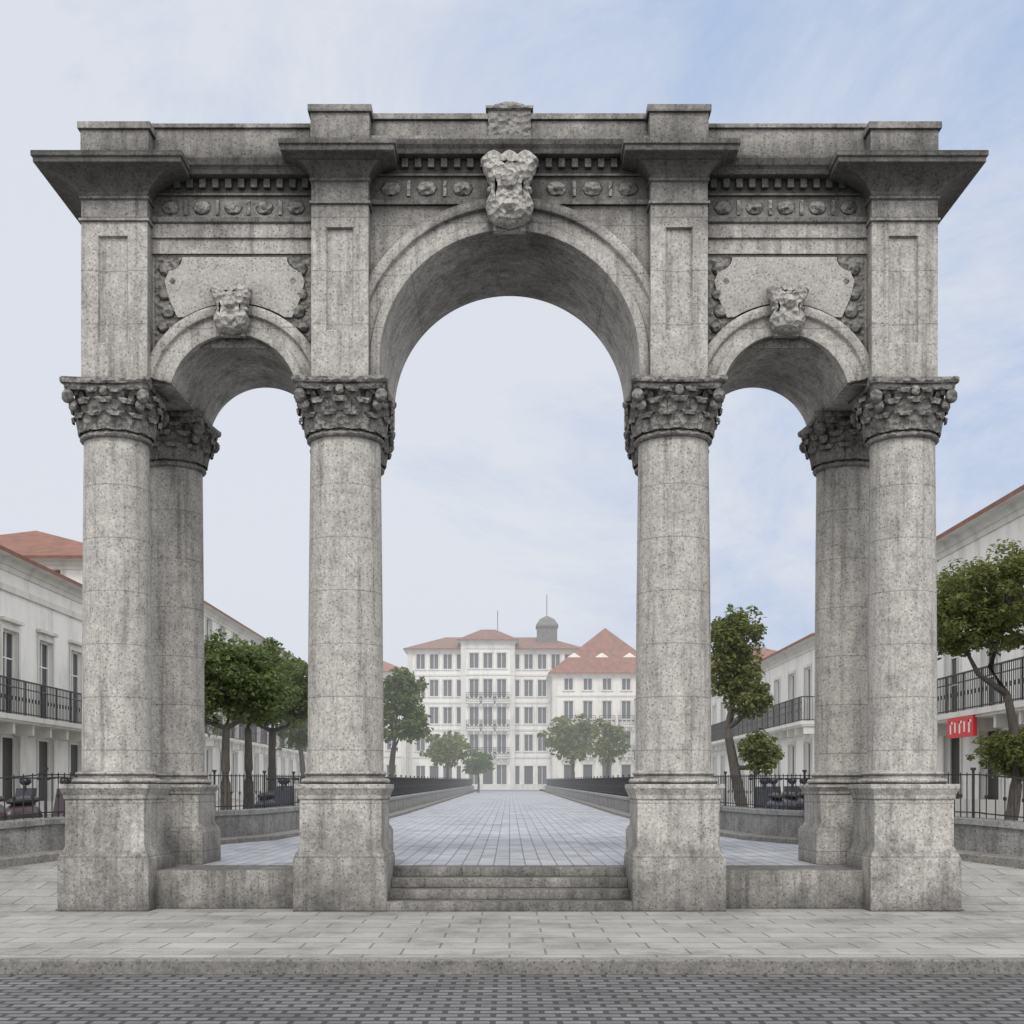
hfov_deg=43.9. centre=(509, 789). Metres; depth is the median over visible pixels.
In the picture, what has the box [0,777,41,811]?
scooter
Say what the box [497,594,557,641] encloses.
building cupola
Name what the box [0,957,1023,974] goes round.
plaza kerb
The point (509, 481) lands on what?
sky
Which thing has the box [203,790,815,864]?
promenade paving
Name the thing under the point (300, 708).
tree
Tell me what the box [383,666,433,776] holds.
tree
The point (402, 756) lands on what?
building wing
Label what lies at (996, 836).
boundary wall
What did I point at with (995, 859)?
kerb wall
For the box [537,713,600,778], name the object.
tree
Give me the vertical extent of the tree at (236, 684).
5.386 m
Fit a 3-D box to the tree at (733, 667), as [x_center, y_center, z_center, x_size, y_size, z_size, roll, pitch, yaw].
[7.110,-2.388,39.043,2.733,6.720,2.114,0,0,0]
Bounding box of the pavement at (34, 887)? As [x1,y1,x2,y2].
[0,861,1023,910]
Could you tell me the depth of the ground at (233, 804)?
56.54 m
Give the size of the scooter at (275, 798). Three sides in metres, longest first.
1.787 x 1.067 x 0.704 m
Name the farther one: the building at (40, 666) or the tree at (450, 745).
the tree at (450, 745)
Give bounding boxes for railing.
[0,767,471,820]
[546,767,1023,821]
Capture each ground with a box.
[0,865,1023,1023]
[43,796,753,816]
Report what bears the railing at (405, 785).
on the boundary wall at (25, 835)
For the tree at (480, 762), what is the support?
on the promenade paving at (510, 827)
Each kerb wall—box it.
[0,790,476,867]
[540,790,1023,868]
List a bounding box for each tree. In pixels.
[204,629,291,809]
[205,706,226,737]
[216,637,302,808]
[218,642,307,791]
[268,717,307,801]
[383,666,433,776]
[419,730,470,778]
[461,748,494,792]
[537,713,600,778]
[587,718,630,777]
[711,604,784,806]
[936,539,1023,820]
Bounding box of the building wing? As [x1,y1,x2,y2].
[383,661,411,776]
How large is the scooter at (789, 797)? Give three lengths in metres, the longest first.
1.787 x 1.067 x 0.704 m
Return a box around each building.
[0,531,306,801]
[0,545,81,814]
[304,669,307,777]
[403,637,579,789]
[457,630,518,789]
[546,628,635,778]
[633,645,776,764]
[711,632,814,800]
[936,485,1023,820]
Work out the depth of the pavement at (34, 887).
15.93 m
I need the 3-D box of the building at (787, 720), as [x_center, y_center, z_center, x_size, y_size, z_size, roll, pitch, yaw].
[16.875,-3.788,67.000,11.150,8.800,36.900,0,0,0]
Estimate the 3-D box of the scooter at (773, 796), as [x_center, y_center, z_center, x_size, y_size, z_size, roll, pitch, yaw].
[5.302,0.301,25.736,0.704,1.067,1.787,0,4,-2]
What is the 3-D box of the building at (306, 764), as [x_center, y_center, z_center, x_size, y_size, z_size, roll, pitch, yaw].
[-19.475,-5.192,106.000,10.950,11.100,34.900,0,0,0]
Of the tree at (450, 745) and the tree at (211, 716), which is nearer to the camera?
the tree at (211, 716)
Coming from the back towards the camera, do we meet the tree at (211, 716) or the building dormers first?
the building dormers
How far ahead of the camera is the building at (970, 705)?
32.02 m
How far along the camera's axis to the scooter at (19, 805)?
19.69 m
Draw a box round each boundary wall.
[0,786,473,855]
[545,786,1023,856]
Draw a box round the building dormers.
[568,653,634,656]
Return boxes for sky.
[0,0,1023,668]
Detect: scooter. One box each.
[0,776,75,820]
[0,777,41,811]
[255,777,296,807]
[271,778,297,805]
[749,777,786,809]
[759,777,802,809]
[784,777,807,805]
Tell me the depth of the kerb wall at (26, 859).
21.91 m
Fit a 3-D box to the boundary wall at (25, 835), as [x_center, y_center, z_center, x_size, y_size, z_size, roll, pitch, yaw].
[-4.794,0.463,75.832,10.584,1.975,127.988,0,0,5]
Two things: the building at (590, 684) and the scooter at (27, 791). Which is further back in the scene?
the building at (590, 684)
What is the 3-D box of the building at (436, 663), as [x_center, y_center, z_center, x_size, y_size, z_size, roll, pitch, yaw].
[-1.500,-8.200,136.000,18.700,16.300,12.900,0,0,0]
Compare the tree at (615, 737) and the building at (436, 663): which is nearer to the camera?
the tree at (615, 737)
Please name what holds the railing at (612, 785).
on the boundary wall at (996, 836)
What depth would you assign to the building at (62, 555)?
60.89 m
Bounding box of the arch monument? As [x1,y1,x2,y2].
[30,101,988,911]
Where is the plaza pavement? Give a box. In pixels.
[0,909,1023,956]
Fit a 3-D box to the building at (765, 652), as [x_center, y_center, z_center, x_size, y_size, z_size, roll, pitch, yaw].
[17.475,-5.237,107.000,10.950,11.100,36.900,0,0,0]

